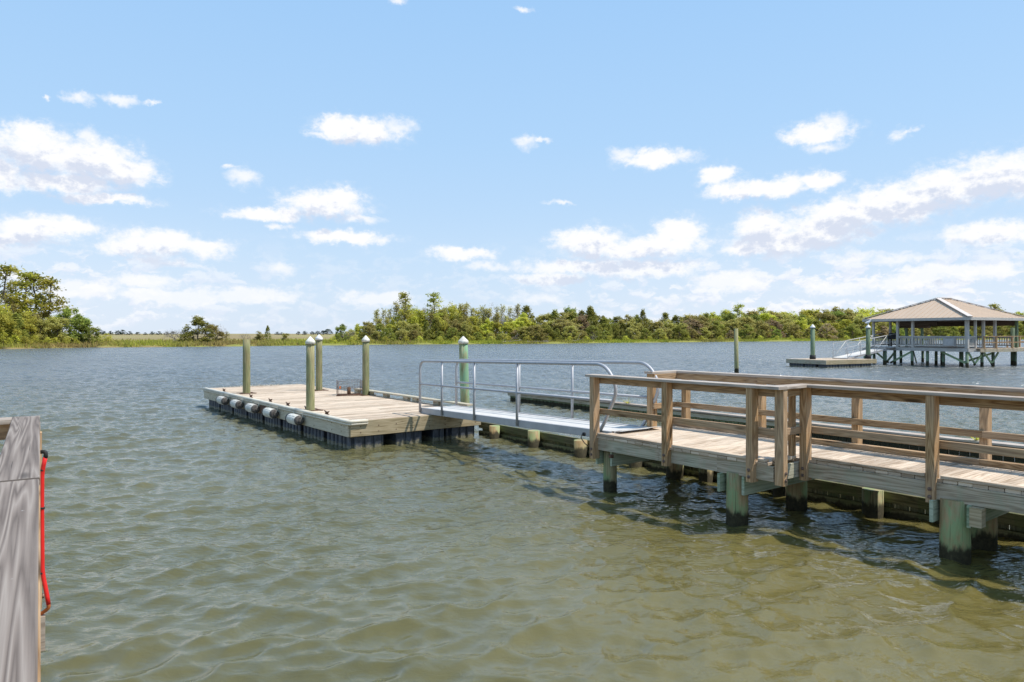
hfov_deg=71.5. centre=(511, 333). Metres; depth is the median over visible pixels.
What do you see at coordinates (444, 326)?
leafy tree
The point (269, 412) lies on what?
dock fender
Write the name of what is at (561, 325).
leafy tree
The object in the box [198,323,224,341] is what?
leafy tree
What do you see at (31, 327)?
leafy tree
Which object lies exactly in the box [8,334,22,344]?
shrub
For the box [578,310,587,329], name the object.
cedar tree
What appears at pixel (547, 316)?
leafy tree
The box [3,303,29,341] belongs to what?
leafy tree
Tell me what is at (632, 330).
shrub
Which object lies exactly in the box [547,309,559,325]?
cedar tree
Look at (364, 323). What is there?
leafy tree
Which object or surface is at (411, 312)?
leafy tree
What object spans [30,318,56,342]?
leafy tree
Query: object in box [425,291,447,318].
pine tree
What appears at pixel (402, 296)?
pine tree
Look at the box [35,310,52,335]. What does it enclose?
leafy tree
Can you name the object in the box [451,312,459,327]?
thin tree
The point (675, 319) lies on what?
cedar tree
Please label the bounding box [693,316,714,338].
leafy tree
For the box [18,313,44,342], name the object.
leafy tree
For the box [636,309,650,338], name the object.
cedar tree
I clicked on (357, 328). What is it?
leafy tree
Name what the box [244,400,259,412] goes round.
dock fender
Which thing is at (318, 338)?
guide pile
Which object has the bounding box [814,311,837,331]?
leafy tree
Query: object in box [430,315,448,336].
leafy tree
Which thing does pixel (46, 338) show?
shrub
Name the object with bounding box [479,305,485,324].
thin tree
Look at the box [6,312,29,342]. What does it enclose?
cedar tree
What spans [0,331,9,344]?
shrub
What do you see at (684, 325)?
leafy tree
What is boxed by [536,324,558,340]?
cedar tree
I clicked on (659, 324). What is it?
leafy tree
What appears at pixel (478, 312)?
leafy tree
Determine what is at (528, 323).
leafy tree
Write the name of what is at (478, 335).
cedar tree
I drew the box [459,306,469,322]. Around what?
thin tree
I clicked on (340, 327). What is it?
oak tree
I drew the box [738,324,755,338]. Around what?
shrub
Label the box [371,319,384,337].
leafy tree
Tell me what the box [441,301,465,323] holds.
leafy tree
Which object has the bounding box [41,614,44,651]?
walkway
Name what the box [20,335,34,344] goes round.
shrub
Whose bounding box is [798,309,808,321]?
leafy tree
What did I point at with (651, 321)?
leafy tree
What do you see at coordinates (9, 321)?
leafy tree
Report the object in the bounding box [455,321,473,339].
leafy tree
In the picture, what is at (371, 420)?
floating dock
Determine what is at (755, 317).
oak tree
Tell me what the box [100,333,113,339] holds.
shrub
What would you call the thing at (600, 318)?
cedar tree
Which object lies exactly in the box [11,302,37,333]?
leafy tree
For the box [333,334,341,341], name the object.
cedar tree
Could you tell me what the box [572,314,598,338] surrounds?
twiggy tree
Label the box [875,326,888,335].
twiggy tree
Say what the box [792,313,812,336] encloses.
oak tree
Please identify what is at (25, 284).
pine tree
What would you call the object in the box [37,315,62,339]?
leafy tree
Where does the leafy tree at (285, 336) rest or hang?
on the marsh ground at (231, 336)
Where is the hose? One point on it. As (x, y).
(42, 542)
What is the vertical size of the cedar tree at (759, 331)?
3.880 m
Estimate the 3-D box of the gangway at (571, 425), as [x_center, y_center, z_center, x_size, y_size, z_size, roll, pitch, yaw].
[-0.012,1.161,13.999,1.515,1.380,6.538,0,0,-36]
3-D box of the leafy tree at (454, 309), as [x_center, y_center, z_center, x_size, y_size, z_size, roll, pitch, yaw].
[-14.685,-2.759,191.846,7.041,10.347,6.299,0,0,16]
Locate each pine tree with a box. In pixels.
[0,262,29,313]
[2,271,49,313]
[17,271,57,309]
[32,276,74,330]
[389,291,415,319]
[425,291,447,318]
[732,304,745,316]
[757,307,768,321]
[988,304,1001,310]
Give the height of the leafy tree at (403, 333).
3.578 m
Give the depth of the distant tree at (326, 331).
699.41 m
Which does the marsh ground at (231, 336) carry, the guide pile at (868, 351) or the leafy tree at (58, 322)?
the leafy tree at (58, 322)
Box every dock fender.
[216,394,228,404]
[229,396,244,408]
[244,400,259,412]
[262,404,279,417]
[285,410,305,424]
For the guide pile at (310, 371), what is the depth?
17.02 m
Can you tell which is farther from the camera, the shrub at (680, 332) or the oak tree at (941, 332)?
the oak tree at (941, 332)
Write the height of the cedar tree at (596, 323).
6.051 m
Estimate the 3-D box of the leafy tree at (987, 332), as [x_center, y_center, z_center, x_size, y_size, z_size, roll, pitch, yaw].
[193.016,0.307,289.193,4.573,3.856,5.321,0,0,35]
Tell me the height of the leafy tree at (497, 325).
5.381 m
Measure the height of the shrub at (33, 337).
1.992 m
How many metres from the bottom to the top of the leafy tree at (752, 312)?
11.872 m
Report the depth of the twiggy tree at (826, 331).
240.47 m
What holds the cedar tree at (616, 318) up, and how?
on the marsh ground at (231, 336)
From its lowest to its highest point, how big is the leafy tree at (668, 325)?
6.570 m
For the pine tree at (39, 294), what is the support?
on the marsh ground at (231, 336)
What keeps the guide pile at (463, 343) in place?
in the water
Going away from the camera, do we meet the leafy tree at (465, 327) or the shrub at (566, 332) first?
the leafy tree at (465, 327)
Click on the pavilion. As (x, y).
(938, 311)
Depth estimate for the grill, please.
57.98 m
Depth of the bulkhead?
10.21 m
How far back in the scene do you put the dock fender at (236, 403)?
20.36 m
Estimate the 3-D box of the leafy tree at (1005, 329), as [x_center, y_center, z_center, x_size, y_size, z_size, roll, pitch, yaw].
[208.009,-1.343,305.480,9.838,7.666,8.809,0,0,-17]
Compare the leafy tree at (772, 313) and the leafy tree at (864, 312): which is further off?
the leafy tree at (864, 312)
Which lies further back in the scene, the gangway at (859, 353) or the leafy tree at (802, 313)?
the leafy tree at (802, 313)
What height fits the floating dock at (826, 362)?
0.882 m
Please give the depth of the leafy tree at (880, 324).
269.14 m
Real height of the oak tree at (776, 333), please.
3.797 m
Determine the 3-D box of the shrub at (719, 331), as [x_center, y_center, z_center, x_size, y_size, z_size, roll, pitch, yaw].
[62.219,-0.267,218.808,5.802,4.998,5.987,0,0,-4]
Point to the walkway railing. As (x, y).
(21, 595)
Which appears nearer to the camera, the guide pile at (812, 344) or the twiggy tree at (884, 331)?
the guide pile at (812, 344)
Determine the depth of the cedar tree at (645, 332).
199.49 m
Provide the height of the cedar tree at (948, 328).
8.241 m
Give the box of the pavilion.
[862,297,1023,367]
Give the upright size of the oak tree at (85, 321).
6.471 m
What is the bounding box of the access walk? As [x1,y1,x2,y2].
[974,328,1023,364]
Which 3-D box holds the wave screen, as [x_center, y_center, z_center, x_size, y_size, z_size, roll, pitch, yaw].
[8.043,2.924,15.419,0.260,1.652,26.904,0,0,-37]
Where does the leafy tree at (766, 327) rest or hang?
on the marsh ground at (231, 336)
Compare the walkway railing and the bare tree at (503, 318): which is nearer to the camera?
the walkway railing
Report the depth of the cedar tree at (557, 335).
179.82 m
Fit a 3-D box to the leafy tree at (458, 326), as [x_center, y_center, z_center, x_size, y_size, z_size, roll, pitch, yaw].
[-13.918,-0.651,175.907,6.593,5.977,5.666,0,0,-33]
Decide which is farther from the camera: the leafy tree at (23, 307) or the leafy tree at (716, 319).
the leafy tree at (716, 319)
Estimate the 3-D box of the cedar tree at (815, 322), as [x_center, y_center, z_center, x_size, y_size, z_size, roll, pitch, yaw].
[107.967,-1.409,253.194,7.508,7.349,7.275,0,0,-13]
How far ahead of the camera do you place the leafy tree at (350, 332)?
162.81 m
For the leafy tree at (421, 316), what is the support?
on the marsh ground at (231, 336)
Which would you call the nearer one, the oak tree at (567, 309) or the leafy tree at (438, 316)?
the leafy tree at (438, 316)
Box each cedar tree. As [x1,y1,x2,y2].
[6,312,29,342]
[178,315,215,342]
[265,325,271,340]
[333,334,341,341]
[370,323,385,339]
[378,328,396,340]
[423,321,431,339]
[423,329,435,340]
[430,317,444,338]
[435,331,445,340]
[443,328,460,339]
[459,332,470,339]
[473,332,483,340]
[519,305,537,322]
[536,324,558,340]
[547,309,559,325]
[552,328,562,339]
[569,309,581,337]
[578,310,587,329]
[583,306,598,334]
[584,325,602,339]
[587,320,602,335]
[596,315,614,337]
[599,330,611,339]
[600,318,613,338]
[600,318,618,333]
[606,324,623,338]
[610,316,622,328]
[611,323,634,338]
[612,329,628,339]
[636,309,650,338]
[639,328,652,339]
[660,312,672,332]
[671,315,679,323]
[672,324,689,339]
[702,312,713,325]
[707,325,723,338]
[709,320,726,337]
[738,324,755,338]
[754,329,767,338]
[811,320,827,337]
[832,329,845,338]
[843,323,862,338]
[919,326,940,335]
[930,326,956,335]
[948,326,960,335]
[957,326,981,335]
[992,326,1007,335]
[1001,323,1023,335]
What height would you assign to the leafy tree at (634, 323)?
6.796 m
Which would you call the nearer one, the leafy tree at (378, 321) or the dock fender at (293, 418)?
the dock fender at (293, 418)
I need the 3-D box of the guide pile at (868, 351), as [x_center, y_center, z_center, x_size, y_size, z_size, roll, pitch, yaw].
[26.750,1.475,53.400,0.359,4.350,0.359,0,0,40]
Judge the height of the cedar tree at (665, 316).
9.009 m
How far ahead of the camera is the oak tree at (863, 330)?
255.46 m
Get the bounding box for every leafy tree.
[0,298,12,319]
[0,308,21,343]
[0,309,26,340]
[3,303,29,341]
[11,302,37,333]
[13,312,39,341]
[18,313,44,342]
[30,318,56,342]
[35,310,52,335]
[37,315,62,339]
[46,316,72,342]
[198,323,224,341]
[252,331,265,340]
[281,333,289,340]
[344,330,359,340]
[350,323,363,336]
[361,324,376,339]
[362,321,375,338]
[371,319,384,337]
[371,331,381,339]
[383,324,398,338]
[386,315,402,337]
[393,321,411,339]
[394,328,410,340]
[402,302,417,320]
[406,323,423,338]
[407,316,422,337]
[408,330,421,340]
[415,309,427,338]
[429,307,449,333]
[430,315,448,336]
[437,322,454,336]
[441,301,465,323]
[443,315,455,332]
[444,319,466,339]
[446,305,463,322]
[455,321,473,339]
[456,301,470,336]
[462,315,480,337]
[469,326,483,340]
[472,308,481,324]
[476,323,493,338]
[479,317,496,337]
[480,308,498,334]
[484,333,496,340]
[486,322,507,339]
[496,333,509,340]
[497,322,517,339]
[505,316,536,339]
[509,320,524,337]
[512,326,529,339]
[517,312,527,327]
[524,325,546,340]
[535,312,563,339]
[536,320,553,337]
[544,320,562,339]
[550,319,573,339]
[553,311,573,330]
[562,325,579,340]
[564,318,584,334]
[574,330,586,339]
[617,314,635,330]
[620,318,646,338]
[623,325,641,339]
[643,318,656,337]
[648,320,671,337]
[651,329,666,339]
[657,320,677,338]
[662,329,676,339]
[676,314,692,334]
[676,322,690,337]
[687,314,706,334]
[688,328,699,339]
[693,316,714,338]
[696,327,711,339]
[708,311,722,335]
[709,318,724,334]
[720,309,736,324]
[721,319,747,337]
[733,316,764,337]
[743,310,758,327]
[747,320,772,337]
[758,312,784,335]
[763,310,785,336]
[768,314,786,333]
[774,319,796,337]
[780,313,799,329]
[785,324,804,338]
[788,317,813,337]
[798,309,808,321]
[801,308,821,318]
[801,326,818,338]
[805,315,824,331]
[811,309,830,323]
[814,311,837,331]
[818,321,839,336]
[831,306,844,319]
[834,319,855,337]
[836,310,861,332]
[844,314,879,335]
[857,308,875,316]
[864,322,888,336]
[865,306,882,315]
[876,308,893,322]
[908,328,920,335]
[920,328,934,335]
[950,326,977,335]
[969,326,998,334]
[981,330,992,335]
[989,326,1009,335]
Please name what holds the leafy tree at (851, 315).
on the marsh ground at (231, 336)
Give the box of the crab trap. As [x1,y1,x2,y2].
[336,379,362,395]
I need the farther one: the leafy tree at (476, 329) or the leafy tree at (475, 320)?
the leafy tree at (475, 320)
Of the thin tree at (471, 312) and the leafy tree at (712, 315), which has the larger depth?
the leafy tree at (712, 315)
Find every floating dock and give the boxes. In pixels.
[203,384,480,448]
[786,358,876,367]
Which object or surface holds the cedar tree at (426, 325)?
on the marsh ground at (231, 336)
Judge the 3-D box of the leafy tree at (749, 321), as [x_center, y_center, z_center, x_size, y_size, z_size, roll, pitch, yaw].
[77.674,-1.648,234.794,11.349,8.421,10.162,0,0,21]
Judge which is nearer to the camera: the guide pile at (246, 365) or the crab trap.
the crab trap
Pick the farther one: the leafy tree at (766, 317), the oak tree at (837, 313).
the oak tree at (837, 313)
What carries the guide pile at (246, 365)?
in the water
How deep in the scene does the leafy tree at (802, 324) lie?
248.34 m
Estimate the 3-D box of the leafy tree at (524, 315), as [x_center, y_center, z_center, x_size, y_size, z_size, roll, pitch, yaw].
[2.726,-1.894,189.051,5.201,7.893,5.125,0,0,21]
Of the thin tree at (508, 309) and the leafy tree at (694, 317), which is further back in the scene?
the leafy tree at (694, 317)
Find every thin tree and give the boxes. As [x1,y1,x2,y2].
[0,276,24,311]
[371,309,381,323]
[380,308,388,332]
[384,308,392,323]
[390,303,402,318]
[426,311,434,326]
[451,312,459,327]
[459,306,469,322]
[468,308,478,331]
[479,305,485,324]
[492,312,500,335]
[499,304,505,323]
[506,306,514,319]
[512,303,521,319]
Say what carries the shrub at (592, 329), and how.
on the marsh ground at (231, 336)
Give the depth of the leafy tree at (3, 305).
123.69 m
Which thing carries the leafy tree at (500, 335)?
on the marsh ground at (231, 336)
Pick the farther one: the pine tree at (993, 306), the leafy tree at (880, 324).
the pine tree at (993, 306)
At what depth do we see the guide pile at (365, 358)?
21.21 m
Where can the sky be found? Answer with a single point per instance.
(239, 166)
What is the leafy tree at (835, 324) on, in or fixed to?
on the marsh ground at (231, 336)
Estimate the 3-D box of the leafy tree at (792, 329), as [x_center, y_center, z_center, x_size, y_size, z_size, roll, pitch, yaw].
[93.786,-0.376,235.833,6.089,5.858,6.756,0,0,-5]
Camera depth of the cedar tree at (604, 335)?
191.15 m
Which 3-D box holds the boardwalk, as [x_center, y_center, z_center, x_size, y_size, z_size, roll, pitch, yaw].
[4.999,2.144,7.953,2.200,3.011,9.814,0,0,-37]
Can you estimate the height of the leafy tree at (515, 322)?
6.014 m
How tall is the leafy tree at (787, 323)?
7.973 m
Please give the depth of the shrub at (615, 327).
202.19 m
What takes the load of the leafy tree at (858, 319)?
on the marsh ground at (231, 336)
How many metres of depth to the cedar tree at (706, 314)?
234.25 m
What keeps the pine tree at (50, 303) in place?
on the marsh ground at (231, 336)
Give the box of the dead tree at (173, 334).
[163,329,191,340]
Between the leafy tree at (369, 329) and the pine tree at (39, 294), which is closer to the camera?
the pine tree at (39, 294)
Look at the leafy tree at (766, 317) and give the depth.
260.06 m
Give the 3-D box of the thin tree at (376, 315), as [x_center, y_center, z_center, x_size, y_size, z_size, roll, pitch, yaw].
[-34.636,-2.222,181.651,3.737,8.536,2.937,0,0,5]
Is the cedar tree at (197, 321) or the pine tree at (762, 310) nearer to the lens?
the cedar tree at (197, 321)
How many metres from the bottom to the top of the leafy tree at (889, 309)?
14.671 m
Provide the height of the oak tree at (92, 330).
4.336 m
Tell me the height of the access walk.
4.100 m
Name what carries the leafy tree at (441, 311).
on the marsh ground at (231, 336)
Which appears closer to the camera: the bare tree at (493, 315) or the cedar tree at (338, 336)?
the cedar tree at (338, 336)
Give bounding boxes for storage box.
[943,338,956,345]
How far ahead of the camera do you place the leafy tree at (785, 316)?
264.17 m
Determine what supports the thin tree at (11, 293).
on the marsh ground at (231, 336)
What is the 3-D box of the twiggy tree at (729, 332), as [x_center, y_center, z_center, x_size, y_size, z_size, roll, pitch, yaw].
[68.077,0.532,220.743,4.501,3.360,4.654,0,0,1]
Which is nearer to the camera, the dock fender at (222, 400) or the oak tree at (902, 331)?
the dock fender at (222, 400)
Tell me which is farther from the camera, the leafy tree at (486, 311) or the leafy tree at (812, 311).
the leafy tree at (812, 311)
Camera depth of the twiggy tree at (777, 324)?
240.51 m
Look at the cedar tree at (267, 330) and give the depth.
156.02 m
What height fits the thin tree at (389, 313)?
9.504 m
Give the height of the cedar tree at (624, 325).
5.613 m
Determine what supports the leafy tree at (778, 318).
on the marsh ground at (231, 336)
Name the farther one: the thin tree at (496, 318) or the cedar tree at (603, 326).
the cedar tree at (603, 326)
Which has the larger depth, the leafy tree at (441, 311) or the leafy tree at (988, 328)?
the leafy tree at (988, 328)
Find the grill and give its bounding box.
[888,333,899,346]
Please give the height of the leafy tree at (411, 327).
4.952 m
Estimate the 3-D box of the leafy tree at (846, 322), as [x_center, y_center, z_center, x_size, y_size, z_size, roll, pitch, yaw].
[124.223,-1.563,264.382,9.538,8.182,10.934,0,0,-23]
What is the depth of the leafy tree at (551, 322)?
189.27 m
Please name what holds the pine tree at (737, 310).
on the marsh ground at (231, 336)
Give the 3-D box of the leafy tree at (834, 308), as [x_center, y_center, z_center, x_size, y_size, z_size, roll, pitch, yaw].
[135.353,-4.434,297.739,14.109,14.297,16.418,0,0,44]
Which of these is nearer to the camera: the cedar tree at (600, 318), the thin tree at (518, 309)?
the thin tree at (518, 309)
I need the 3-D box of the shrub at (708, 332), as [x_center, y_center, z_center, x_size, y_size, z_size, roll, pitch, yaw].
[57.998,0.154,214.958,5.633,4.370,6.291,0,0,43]
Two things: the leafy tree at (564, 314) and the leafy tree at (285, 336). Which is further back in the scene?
the leafy tree at (564, 314)
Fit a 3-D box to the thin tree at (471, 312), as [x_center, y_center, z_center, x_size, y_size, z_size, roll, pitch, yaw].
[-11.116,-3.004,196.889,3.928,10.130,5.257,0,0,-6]
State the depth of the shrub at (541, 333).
175.34 m
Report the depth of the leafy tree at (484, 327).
179.80 m
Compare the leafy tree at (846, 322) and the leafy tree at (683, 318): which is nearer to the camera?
the leafy tree at (683, 318)
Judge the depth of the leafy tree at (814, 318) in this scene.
269.51 m
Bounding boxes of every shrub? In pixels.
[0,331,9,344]
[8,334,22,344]
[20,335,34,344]
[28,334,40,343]
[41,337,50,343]
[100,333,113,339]
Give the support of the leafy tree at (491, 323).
on the marsh ground at (231, 336)
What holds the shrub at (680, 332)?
on the marsh ground at (231, 336)
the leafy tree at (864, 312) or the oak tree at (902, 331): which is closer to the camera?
the oak tree at (902, 331)
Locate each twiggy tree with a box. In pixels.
[510,329,520,339]
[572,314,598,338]
[681,316,705,337]
[723,330,733,338]
[764,318,785,337]
[817,323,838,338]
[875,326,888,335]
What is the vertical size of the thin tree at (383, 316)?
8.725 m
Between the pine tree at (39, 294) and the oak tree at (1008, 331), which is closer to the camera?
the pine tree at (39, 294)
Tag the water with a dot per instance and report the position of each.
(190, 535)
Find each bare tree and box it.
[213,325,229,339]
[483,304,501,322]
[500,307,509,331]
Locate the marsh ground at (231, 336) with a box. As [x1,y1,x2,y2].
[2,334,1018,348]
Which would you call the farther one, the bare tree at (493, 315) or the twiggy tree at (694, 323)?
the twiggy tree at (694, 323)
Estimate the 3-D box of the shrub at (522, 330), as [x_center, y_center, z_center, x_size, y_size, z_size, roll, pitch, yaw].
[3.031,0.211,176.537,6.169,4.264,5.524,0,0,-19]
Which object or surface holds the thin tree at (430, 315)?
on the marsh ground at (231, 336)
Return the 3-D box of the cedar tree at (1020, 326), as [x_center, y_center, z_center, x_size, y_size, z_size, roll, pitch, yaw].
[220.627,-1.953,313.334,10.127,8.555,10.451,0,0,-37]
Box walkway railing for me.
[0,416,43,681]
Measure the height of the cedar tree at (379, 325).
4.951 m
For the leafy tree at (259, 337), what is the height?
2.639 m
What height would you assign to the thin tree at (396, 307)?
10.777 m
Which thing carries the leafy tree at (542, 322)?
on the marsh ground at (231, 336)
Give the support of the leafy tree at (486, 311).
on the marsh ground at (231, 336)
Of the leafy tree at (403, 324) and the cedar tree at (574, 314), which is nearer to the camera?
the leafy tree at (403, 324)
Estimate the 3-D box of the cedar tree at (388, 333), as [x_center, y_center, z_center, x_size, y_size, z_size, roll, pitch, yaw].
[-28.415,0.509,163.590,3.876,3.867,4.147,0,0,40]
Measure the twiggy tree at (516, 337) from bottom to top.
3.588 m
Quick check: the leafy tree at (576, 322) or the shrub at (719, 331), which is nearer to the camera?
the leafy tree at (576, 322)
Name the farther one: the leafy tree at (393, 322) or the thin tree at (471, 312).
the thin tree at (471, 312)
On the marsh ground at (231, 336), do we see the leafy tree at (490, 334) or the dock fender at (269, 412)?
the leafy tree at (490, 334)
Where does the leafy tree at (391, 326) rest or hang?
on the marsh ground at (231, 336)
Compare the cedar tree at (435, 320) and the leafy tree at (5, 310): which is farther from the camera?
the cedar tree at (435, 320)
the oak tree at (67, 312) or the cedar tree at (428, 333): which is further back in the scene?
the cedar tree at (428, 333)
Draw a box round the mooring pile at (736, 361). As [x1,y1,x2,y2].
[734,328,738,372]
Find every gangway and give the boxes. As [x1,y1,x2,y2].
[419,359,660,445]
[832,333,895,358]
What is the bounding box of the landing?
[862,347,895,364]
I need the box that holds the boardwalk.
[585,370,1023,564]
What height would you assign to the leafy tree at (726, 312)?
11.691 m
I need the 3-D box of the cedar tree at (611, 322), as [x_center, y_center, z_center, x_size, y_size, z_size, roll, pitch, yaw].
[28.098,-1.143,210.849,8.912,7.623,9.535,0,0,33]
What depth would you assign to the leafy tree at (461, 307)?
192.68 m
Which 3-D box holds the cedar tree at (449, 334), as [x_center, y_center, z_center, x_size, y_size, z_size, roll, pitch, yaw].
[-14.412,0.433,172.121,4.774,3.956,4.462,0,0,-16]
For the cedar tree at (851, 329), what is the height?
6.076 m
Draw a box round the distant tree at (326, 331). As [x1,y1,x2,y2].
[322,329,332,334]
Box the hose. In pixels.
[40,450,50,614]
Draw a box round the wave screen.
[508,393,1023,462]
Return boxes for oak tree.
[53,306,84,342]
[66,313,94,342]
[73,324,102,343]
[335,323,349,341]
[563,305,579,329]
[720,313,736,337]
[742,314,766,334]
[770,329,781,338]
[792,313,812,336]
[821,309,849,333]
[860,327,871,337]
[892,325,904,335]
[933,326,951,335]
[1005,328,1019,335]
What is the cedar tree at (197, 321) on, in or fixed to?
on the marsh ground at (231, 336)
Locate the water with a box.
[0,339,1023,681]
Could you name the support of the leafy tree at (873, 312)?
on the marsh ground at (231, 336)
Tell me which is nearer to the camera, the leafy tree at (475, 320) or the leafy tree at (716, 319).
the leafy tree at (475, 320)
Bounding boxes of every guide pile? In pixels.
[243,339,249,392]
[305,336,314,409]
[315,335,322,389]
[362,335,369,394]
[458,336,469,406]
[810,324,815,358]
[865,324,870,358]
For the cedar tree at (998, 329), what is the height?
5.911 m
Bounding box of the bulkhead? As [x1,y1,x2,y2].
[479,422,1023,541]
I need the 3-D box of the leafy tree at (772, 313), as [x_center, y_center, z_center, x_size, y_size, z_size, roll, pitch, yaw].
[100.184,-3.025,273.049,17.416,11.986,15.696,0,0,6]
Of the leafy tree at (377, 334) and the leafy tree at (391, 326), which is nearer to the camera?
the leafy tree at (377, 334)
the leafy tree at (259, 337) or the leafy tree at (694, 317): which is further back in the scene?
the leafy tree at (694, 317)
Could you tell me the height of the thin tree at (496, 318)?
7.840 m
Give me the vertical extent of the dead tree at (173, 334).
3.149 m
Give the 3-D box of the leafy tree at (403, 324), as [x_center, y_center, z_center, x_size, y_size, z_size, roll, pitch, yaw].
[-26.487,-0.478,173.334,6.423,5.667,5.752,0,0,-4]
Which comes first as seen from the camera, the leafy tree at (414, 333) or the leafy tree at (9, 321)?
the leafy tree at (9, 321)
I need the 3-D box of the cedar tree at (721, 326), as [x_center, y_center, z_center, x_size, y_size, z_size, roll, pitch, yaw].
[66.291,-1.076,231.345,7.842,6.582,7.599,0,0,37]
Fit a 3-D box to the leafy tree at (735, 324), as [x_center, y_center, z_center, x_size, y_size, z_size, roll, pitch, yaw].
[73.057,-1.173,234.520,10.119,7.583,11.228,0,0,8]
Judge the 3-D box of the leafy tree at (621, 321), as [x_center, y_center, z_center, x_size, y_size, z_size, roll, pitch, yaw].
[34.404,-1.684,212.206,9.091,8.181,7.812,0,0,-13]
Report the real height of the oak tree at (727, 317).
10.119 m
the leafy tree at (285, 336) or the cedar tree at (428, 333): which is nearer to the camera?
the leafy tree at (285, 336)
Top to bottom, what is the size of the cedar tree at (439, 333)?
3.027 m
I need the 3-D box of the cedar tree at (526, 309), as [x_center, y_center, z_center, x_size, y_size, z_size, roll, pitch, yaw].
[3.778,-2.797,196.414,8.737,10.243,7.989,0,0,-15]
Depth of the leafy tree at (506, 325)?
177.65 m
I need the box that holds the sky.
[0,0,1023,333]

